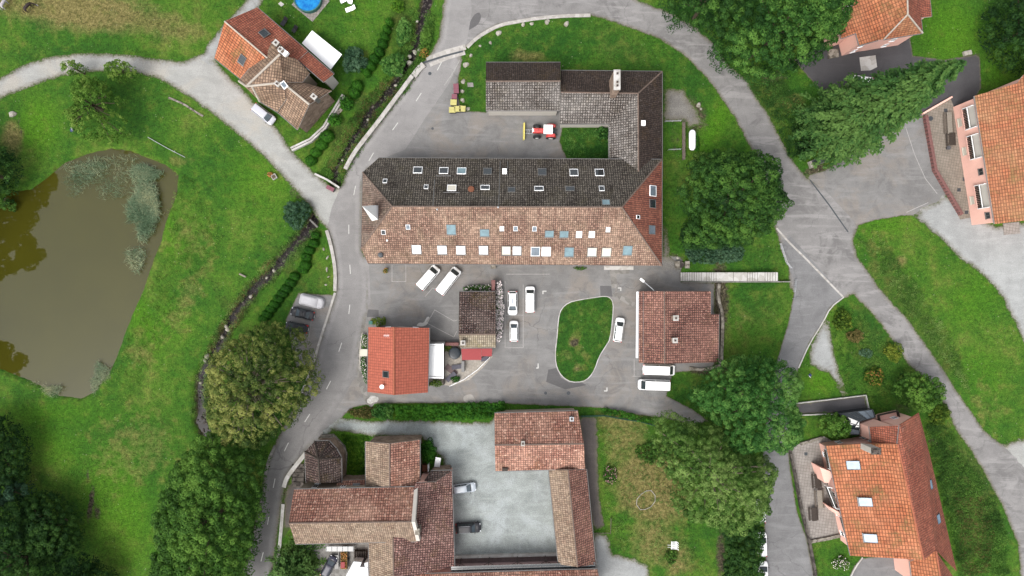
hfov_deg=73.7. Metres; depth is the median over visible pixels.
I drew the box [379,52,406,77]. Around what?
shrub
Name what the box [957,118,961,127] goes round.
window
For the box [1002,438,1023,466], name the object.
gravel corner
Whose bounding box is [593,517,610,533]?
wire fence
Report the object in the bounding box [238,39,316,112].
stone farmhouse
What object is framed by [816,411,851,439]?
tree
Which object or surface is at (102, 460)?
ground
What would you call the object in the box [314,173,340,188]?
bridge parapet
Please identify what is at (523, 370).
courtyard
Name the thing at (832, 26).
broadleaf tree
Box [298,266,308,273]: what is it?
clipped bush
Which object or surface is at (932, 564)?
pink house annex
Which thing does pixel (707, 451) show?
broadleaf tree
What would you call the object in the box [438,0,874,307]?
road
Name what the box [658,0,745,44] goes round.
broadleaf tree
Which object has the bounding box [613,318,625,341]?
parked car
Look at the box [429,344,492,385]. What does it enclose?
garden terrace
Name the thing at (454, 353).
parasol
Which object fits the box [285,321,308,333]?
parked car
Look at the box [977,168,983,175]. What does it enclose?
window
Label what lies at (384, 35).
clipped bush
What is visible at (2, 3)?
horse
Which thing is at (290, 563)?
broadleaf tree
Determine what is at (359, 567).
flat roof shed
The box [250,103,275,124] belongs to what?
parked car
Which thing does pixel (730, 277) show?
stairway
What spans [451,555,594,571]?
veranda roof
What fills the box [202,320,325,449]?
broadleaf tree
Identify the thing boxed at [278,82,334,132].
stone farmhouse gable
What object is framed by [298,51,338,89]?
lean to
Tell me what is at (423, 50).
shrub
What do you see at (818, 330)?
kerb
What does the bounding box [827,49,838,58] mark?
stone steps
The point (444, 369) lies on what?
fence
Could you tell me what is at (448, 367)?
step slab
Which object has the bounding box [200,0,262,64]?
white path
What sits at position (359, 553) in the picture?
wood pile
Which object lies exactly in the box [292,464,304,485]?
chapel steps
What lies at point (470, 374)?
garden fence
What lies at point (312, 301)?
covered car
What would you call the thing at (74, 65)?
fruit tree
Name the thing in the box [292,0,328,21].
swimming pool
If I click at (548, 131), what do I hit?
tractor
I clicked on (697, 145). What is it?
shrub
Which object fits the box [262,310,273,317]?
clipped bush
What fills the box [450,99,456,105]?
wheelie bin
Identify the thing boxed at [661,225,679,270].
gravel margin
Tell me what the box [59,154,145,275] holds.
reeds
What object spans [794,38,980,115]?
dark drive
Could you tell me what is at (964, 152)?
window
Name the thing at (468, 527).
parked car
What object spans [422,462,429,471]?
compost box
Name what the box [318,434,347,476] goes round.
buttress wall
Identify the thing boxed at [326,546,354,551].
veranda roof
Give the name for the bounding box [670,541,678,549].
garden swing
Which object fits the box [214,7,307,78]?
farmhouse
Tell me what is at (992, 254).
gravel lot
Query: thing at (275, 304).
clipped bush
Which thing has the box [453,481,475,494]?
parked car
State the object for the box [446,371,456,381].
sun lounger
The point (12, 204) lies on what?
shrub
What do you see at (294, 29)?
sun lounger
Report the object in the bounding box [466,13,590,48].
kerb
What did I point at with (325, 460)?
apse
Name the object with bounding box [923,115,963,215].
terrace parapet
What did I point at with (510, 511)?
gravel court
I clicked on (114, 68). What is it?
fruit tree
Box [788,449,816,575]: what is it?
retaining wall
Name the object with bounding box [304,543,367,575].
church forecourt
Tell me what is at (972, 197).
window
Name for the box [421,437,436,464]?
shrub
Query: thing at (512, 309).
parked car
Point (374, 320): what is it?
shrub
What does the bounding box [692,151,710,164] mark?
shrub
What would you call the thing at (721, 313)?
stone wall
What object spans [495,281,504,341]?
flower bed
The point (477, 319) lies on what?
barn
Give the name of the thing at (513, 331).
parked car
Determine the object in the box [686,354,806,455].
broadleaf tree
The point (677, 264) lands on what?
stone bench
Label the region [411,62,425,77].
roadside wall
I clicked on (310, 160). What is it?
clipped bush
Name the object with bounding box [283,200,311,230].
shrub
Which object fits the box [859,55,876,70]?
door landing
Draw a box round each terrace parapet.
[922,96,952,114]
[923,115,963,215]
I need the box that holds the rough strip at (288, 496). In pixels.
[283,483,300,537]
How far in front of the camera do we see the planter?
127.50 m
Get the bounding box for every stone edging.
[168,97,203,116]
[417,317,429,325]
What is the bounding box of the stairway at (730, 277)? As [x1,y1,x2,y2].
[681,272,790,282]
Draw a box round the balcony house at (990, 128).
[953,75,1023,224]
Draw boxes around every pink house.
[811,410,956,570]
[824,0,931,55]
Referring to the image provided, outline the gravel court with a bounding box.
[320,417,555,554]
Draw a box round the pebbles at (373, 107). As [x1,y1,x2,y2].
[333,0,431,182]
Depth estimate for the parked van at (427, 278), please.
126.08 m
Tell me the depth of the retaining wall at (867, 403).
127.50 m
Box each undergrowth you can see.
[97,165,222,406]
[188,222,317,416]
[203,260,273,356]
[319,6,437,183]
[342,434,368,474]
[561,128,607,157]
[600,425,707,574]
[748,79,805,159]
[832,308,905,400]
[857,233,971,389]
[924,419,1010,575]
[954,494,994,575]
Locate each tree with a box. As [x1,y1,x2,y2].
[0,145,23,206]
[0,412,33,488]
[0,477,36,507]
[0,495,98,575]
[17,489,85,566]
[60,60,88,77]
[63,75,134,146]
[72,559,119,575]
[103,58,141,84]
[147,430,270,575]
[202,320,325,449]
[264,536,325,575]
[649,409,778,536]
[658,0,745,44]
[674,148,794,250]
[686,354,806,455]
[707,0,857,85]
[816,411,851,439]
[890,370,947,413]
[977,0,1023,76]
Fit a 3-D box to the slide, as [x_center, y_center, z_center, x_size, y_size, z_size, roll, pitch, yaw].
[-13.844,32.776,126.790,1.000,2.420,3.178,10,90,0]
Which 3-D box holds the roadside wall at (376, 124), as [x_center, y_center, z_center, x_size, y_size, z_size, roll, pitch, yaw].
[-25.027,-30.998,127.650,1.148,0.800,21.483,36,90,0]
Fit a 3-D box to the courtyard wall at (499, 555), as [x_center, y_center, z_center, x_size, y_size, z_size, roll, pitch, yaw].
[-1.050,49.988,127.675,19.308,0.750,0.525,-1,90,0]
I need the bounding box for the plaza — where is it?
[806,115,945,225]
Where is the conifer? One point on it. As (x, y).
(857, 117)
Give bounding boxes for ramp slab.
[613,292,635,307]
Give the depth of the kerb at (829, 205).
127.97 m
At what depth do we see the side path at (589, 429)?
127.99 m
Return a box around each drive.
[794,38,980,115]
[850,557,902,575]
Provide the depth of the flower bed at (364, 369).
127.27 m
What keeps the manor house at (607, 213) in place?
on the ground at (102, 460)
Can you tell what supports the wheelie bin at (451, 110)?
on the yard at (472, 134)
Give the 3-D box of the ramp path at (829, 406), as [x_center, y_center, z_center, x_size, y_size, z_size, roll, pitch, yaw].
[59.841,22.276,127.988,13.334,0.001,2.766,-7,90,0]
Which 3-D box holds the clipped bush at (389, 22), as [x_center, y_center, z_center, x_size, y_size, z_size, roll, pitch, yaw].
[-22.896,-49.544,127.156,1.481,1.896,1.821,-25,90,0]
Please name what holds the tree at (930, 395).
on the ground at (102, 460)
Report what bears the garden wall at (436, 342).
on the ground at (102, 460)
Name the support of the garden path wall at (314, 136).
on the ground at (102, 460)
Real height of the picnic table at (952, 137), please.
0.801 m
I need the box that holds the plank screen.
[682,122,685,159]
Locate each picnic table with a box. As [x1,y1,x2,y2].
[808,507,818,520]
[811,474,821,488]
[814,490,824,508]
[943,112,953,133]
[946,132,955,145]
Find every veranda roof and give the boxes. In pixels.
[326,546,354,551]
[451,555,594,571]
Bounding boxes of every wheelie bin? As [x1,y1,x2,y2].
[449,107,454,113]
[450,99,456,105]
[453,88,458,94]
[454,106,460,112]
[459,105,465,112]
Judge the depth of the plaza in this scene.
127.99 m
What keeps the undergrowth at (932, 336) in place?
on the ground at (102, 460)
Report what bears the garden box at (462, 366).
on the garden terrace at (471, 366)
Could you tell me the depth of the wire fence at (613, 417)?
127.12 m
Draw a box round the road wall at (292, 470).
[282,453,303,487]
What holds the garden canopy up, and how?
on the ground at (102, 460)
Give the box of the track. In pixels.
[0,53,340,227]
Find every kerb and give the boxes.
[264,446,275,474]
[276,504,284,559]
[301,293,335,392]
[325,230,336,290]
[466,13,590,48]
[555,296,613,382]
[776,228,843,296]
[798,297,843,367]
[810,180,847,231]
[850,557,862,575]
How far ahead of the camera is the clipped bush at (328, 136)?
126.85 m
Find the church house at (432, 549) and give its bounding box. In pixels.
[368,468,454,575]
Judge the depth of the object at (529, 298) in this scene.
126.28 m
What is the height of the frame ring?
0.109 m
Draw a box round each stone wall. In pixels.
[491,280,494,290]
[689,365,720,370]
[716,284,723,363]
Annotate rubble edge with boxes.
[800,436,822,444]
[811,534,840,542]
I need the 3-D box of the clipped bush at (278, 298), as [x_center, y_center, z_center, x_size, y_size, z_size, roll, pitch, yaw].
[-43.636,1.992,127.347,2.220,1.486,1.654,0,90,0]
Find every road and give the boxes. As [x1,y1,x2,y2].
[242,0,471,575]
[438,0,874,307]
[837,240,1023,575]
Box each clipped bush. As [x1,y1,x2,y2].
[258,315,269,322]
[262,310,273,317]
[265,305,277,312]
[269,300,280,307]
[273,294,284,302]
[277,289,288,297]
[281,284,292,292]
[285,278,296,286]
[289,272,299,280]
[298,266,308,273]
[299,260,311,268]
[301,253,311,260]
[304,246,315,253]
[305,154,317,165]
[308,239,319,247]
[310,146,322,157]
[311,231,320,238]
[314,138,327,150]
[319,129,334,143]
[348,86,360,99]
[351,80,363,91]
[363,68,371,77]
[366,60,376,71]
[369,53,379,63]
[374,46,384,57]
[377,38,387,49]
[380,31,389,41]
[382,25,390,34]
[385,17,393,27]
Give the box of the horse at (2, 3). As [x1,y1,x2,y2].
[0,0,8,9]
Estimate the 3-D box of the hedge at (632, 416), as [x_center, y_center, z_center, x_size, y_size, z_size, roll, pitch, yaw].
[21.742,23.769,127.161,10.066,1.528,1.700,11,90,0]
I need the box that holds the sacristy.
[336,474,364,485]
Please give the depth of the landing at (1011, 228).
127.85 m
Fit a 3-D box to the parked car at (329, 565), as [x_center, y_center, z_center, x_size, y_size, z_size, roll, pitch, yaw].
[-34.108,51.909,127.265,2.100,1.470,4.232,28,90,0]
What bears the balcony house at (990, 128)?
on the ground at (102, 460)
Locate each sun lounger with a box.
[280,16,287,26]
[291,25,297,32]
[345,5,355,12]
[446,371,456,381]
[451,364,460,369]
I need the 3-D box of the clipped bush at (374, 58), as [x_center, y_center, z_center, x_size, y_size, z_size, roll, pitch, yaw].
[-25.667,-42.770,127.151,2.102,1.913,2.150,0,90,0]
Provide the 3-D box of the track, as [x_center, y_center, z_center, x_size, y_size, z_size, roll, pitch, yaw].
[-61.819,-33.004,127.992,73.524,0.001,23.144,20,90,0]
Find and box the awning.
[461,348,491,359]
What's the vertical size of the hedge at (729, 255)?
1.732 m
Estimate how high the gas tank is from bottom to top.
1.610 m
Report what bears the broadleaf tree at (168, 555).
on the ground at (102, 460)
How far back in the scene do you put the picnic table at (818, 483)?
127.22 m
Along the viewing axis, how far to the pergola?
125.20 m
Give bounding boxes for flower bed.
[360,356,366,383]
[361,334,366,348]
[463,284,491,290]
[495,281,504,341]
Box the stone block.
[962,50,971,55]
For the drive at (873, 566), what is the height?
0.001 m
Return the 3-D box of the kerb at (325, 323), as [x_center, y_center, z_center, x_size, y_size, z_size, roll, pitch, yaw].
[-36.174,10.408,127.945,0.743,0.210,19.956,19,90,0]
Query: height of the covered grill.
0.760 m
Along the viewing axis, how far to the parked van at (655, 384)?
125.86 m
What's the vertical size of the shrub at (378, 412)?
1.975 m
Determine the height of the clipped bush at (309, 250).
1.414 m
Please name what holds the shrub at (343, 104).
on the ground at (102, 460)
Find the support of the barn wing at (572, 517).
on the ground at (102, 460)
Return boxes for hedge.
[394,401,505,421]
[602,407,652,423]
[684,245,744,264]
[720,518,765,575]
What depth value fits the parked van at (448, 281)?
125.86 m
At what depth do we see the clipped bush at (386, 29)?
126.70 m
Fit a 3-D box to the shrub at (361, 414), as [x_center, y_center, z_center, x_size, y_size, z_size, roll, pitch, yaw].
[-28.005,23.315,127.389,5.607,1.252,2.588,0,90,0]
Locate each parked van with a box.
[416,265,439,290]
[435,266,460,295]
[638,378,669,390]
[642,363,674,376]
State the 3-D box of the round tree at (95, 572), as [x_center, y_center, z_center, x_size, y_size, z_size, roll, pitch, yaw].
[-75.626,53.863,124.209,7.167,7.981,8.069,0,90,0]
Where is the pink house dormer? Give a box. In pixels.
[860,418,900,443]
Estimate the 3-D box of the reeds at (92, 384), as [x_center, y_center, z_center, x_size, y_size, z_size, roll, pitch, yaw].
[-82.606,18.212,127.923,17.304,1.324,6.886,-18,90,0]
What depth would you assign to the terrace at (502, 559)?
127.99 m
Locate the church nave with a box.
[289,483,420,544]
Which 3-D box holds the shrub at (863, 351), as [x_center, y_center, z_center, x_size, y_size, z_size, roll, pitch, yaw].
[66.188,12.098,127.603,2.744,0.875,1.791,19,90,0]
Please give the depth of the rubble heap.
127.86 m
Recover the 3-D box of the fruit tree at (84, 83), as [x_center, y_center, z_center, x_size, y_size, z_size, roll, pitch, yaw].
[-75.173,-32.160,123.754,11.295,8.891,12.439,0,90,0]
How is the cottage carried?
on the courtyard
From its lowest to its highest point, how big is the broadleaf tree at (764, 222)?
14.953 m
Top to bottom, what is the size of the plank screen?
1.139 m
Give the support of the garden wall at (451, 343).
on the ground at (102, 460)
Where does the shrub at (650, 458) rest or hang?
on the ground at (102, 460)
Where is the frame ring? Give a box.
[636,490,654,509]
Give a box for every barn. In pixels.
[459,291,495,347]
[494,408,584,471]
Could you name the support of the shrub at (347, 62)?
on the ground at (102, 460)
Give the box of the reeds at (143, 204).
[123,162,164,243]
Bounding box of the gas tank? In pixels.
[689,130,695,150]
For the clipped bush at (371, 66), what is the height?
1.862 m
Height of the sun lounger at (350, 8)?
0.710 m
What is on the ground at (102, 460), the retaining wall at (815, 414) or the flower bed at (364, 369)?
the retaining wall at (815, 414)
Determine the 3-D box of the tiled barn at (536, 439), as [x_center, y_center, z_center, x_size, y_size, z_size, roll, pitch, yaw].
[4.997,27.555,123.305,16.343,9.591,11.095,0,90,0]
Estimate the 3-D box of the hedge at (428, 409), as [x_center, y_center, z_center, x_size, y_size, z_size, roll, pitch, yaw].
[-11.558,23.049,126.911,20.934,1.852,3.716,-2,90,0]
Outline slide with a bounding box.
[434,454,441,466]
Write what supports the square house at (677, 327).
on the courtyard
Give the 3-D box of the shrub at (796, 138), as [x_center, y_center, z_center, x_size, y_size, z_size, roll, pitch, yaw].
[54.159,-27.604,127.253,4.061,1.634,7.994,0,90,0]
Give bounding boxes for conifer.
[788,57,966,170]
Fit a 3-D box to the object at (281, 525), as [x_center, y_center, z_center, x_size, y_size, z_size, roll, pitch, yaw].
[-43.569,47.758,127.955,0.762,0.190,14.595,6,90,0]
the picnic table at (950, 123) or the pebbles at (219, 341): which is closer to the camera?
the picnic table at (950, 123)
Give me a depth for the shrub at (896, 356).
126.81 m
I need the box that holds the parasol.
[448,347,460,358]
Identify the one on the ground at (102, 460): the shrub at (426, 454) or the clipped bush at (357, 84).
the clipped bush at (357, 84)
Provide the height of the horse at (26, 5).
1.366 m
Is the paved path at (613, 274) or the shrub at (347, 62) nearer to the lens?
the shrub at (347, 62)
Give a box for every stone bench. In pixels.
[675,261,679,267]
[685,261,689,267]
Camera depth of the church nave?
118.02 m
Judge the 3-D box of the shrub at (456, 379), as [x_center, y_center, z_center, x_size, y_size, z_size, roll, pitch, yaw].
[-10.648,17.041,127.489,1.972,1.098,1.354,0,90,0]
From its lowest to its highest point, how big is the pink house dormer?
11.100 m
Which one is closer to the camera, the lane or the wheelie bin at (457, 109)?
the wheelie bin at (457, 109)
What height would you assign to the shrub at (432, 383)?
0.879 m
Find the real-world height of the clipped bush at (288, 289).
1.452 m
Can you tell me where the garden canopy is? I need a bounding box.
[302,31,342,73]
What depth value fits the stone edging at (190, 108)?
127.88 m
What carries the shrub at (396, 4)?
on the ground at (102, 460)
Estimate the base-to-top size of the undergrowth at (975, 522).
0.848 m
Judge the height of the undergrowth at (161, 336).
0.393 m
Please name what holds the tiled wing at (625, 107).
on the ground at (102, 460)
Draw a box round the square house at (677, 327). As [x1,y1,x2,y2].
[636,291,719,363]
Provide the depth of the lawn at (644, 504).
127.87 m
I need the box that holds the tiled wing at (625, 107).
[559,70,662,171]
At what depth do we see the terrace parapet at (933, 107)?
127.40 m
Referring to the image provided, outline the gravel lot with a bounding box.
[911,195,1023,342]
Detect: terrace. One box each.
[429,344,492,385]
[455,556,556,563]
[792,436,838,538]
[922,99,970,219]
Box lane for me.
[763,235,841,575]
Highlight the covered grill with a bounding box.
[481,356,488,361]
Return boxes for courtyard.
[316,256,714,439]
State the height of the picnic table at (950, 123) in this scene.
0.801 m
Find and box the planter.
[271,173,277,179]
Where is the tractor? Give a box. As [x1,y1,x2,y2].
[523,123,557,140]
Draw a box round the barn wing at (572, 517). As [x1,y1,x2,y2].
[548,469,595,566]
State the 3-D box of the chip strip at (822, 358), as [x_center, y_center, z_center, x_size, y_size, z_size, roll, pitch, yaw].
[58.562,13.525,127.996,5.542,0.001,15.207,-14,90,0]
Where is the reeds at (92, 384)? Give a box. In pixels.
[32,360,110,397]
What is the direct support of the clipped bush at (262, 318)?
on the ground at (102, 460)
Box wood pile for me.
[354,549,366,558]
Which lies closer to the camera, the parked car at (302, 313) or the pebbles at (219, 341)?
the parked car at (302, 313)
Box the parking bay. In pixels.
[285,292,332,367]
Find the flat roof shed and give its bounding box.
[346,556,369,575]
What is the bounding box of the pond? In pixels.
[0,149,178,397]
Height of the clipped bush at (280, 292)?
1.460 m
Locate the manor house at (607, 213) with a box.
[360,157,662,269]
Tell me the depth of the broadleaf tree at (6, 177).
123.34 m
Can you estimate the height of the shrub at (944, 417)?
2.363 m
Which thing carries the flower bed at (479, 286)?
on the courtyard
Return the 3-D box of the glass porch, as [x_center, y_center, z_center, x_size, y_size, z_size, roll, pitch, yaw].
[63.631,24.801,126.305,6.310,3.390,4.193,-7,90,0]
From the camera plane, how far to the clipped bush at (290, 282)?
127.00 m
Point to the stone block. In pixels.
(966, 53)
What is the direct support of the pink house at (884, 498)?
on the ground at (102, 460)
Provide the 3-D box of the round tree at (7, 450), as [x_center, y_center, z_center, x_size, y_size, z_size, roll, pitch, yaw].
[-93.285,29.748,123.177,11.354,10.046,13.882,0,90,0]
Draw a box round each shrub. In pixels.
[0,199,16,211]
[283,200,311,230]
[327,113,341,126]
[339,96,353,110]
[342,46,368,73]
[347,406,375,418]
[371,316,385,326]
[371,403,393,419]
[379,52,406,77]
[390,0,404,12]
[396,17,412,47]
[419,21,433,53]
[419,48,428,57]
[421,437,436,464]
[429,379,442,386]
[444,345,451,351]
[451,375,459,382]
[593,126,608,138]
[603,464,616,484]
[634,442,659,464]
[663,550,676,565]
[679,222,694,241]
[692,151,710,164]
[695,133,699,151]
[791,119,812,160]
[831,554,849,570]
[832,308,852,330]
[845,329,863,342]
[858,348,872,357]
[864,366,884,386]
[883,342,903,363]
[928,403,951,425]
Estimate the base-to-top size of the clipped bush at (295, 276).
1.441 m
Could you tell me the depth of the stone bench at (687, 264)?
127.24 m
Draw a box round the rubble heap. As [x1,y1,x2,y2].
[367,395,378,403]
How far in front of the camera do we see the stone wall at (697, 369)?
127.70 m
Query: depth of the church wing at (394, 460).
120.85 m
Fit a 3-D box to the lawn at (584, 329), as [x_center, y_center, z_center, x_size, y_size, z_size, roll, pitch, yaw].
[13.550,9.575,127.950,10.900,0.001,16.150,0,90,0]
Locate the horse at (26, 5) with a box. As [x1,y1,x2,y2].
[22,2,38,12]
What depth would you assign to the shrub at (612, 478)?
127.33 m
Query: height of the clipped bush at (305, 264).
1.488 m
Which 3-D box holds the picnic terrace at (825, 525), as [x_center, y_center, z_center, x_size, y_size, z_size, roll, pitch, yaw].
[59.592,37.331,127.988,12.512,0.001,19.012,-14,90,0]
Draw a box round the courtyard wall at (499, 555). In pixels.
[455,552,556,558]
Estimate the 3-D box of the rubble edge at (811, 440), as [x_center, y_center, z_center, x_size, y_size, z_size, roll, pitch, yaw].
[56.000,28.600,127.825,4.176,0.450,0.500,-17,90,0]
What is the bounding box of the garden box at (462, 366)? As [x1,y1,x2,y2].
[461,361,464,371]
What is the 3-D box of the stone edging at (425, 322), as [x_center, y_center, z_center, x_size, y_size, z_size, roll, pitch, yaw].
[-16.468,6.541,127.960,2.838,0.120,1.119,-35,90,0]
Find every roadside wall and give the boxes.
[344,74,413,169]
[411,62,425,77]
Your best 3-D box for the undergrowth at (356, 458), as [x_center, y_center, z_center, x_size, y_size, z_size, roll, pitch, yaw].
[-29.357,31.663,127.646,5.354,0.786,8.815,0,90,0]
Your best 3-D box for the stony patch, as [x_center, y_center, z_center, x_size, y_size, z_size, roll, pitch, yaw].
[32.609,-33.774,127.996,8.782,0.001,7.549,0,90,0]
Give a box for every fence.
[443,351,444,384]
[450,357,489,385]
[581,415,654,425]
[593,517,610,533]
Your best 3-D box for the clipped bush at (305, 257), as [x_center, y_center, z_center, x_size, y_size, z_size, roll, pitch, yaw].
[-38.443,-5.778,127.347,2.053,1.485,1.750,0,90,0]
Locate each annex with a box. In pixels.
[486,62,560,114]
[894,551,951,575]
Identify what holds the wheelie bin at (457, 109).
on the yard at (472, 134)
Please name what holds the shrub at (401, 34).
on the ground at (102, 460)
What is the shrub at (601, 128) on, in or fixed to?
on the ground at (102, 460)
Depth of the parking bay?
127.99 m
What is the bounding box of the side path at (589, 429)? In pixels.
[579,416,604,531]
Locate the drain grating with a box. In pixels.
[423,50,462,63]
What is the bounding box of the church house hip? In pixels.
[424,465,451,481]
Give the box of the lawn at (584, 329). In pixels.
[556,297,612,381]
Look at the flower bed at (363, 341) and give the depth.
127.27 m
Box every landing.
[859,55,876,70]
[1003,222,1019,234]
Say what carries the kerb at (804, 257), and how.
on the road at (810, 224)
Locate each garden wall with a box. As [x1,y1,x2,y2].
[430,341,445,344]
[445,342,458,345]
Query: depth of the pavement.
127.98 m
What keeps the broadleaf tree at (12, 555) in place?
on the ground at (102, 460)
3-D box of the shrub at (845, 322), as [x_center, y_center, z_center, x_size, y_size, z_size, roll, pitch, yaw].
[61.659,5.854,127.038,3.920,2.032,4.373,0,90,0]
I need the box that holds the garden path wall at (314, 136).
[290,94,344,151]
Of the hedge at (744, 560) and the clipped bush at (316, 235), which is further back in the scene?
the clipped bush at (316, 235)
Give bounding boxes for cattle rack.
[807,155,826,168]
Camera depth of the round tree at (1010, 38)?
122.58 m
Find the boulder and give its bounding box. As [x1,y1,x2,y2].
[9,111,16,116]
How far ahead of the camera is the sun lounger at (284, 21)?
127.62 m
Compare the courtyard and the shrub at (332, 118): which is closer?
the shrub at (332, 118)
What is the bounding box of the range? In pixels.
[417,561,598,575]
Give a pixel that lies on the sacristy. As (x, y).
(355, 480)
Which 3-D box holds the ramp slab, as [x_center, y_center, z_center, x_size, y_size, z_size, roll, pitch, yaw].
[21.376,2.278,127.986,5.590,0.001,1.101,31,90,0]
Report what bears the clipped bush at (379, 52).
on the ground at (102, 460)
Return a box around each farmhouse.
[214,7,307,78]
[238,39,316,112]
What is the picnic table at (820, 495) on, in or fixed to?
on the picnic terrace at (825, 525)
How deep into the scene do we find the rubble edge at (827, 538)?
127.60 m
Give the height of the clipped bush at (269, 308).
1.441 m
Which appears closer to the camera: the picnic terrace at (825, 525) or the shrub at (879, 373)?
the shrub at (879, 373)
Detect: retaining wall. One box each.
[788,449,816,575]
[798,395,868,407]
[801,413,832,415]
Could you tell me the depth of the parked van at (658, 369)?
125.87 m
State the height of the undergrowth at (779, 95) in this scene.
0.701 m
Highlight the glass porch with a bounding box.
[833,407,875,434]
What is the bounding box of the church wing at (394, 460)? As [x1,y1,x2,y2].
[365,435,421,486]
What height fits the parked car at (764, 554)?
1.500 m
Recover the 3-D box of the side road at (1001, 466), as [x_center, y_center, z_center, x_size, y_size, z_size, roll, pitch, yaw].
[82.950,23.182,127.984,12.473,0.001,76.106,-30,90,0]
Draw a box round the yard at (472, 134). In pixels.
[388,59,566,157]
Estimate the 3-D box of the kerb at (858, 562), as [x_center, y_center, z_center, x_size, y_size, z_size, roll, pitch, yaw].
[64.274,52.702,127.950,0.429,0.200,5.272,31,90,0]
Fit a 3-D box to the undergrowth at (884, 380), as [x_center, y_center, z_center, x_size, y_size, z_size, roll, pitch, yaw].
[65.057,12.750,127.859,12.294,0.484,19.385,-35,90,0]
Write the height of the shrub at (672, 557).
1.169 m
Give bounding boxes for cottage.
[360,326,429,394]
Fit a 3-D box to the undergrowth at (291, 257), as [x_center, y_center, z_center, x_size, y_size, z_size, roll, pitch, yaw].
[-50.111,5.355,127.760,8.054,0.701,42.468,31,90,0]
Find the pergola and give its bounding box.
[429,343,443,378]
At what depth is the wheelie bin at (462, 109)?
126.83 m
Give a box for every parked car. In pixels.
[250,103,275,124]
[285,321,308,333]
[290,307,314,320]
[320,555,337,575]
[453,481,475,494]
[455,521,480,533]
[507,291,517,314]
[509,321,517,341]
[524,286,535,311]
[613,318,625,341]
[757,561,769,575]
[758,532,767,556]
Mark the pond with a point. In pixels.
(72, 286)
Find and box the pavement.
[357,341,374,406]
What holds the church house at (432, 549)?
on the gravel court
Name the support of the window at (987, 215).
in the balcony house at (990, 128)
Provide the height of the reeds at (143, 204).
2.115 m
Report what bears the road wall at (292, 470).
on the ground at (102, 460)
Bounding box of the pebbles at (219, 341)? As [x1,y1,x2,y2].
[196,215,316,438]
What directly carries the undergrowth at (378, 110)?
on the ground at (102, 460)
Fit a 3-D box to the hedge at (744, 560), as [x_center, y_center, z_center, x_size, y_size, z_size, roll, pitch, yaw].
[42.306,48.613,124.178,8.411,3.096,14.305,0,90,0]
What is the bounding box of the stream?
[196,0,431,438]
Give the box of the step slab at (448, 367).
[445,364,457,373]
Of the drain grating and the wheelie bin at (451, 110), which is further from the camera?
the drain grating
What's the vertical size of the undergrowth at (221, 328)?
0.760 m
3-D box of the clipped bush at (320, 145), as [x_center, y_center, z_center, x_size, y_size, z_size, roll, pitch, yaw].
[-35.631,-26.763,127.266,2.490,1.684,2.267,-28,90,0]
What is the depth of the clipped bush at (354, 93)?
126.76 m
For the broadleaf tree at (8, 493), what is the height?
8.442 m
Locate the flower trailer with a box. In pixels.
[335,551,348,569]
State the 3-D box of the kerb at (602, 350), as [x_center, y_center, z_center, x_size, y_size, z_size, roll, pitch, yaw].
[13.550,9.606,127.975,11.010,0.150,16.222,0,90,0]
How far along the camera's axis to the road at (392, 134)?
127.98 m
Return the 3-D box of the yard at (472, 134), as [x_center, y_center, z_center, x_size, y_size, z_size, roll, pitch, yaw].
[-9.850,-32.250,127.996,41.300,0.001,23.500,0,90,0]
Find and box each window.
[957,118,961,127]
[961,147,966,155]
[969,196,974,204]
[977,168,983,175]
[984,212,990,219]
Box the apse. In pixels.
[304,437,346,482]
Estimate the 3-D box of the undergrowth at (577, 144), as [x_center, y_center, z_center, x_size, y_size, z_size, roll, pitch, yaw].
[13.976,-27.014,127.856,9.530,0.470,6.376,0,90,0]
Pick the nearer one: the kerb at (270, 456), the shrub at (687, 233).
the shrub at (687, 233)
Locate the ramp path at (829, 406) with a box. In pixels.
[796,396,866,413]
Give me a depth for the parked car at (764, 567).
127.01 m
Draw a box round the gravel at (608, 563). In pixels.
[593,533,649,575]
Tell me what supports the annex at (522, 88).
on the yard at (472, 134)
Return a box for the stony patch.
[663,88,707,127]
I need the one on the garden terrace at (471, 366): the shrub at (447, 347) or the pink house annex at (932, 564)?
the shrub at (447, 347)
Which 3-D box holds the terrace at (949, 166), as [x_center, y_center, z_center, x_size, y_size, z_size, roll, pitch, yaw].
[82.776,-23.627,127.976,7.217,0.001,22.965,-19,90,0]
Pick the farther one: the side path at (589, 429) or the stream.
the stream
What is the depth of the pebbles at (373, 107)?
128.66 m
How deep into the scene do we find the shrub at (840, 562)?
127.42 m
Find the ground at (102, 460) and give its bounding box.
[0,0,1023,575]
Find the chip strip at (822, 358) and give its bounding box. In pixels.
[809,319,847,396]
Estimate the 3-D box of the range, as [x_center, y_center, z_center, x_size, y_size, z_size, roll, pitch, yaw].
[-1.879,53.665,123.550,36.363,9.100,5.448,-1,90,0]
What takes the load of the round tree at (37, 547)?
on the ground at (102, 460)
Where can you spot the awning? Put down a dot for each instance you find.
(471, 354)
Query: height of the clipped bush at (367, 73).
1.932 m
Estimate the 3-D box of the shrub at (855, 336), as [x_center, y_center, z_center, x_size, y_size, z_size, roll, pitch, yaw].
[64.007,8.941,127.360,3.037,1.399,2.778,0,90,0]
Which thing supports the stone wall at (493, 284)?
on the ground at (102, 460)
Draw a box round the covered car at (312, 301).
[299,293,324,308]
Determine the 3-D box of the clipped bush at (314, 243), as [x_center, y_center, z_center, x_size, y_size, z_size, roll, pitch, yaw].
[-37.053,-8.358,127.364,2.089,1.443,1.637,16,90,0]
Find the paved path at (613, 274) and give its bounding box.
[610,270,628,287]
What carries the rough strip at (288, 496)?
on the ground at (102, 460)

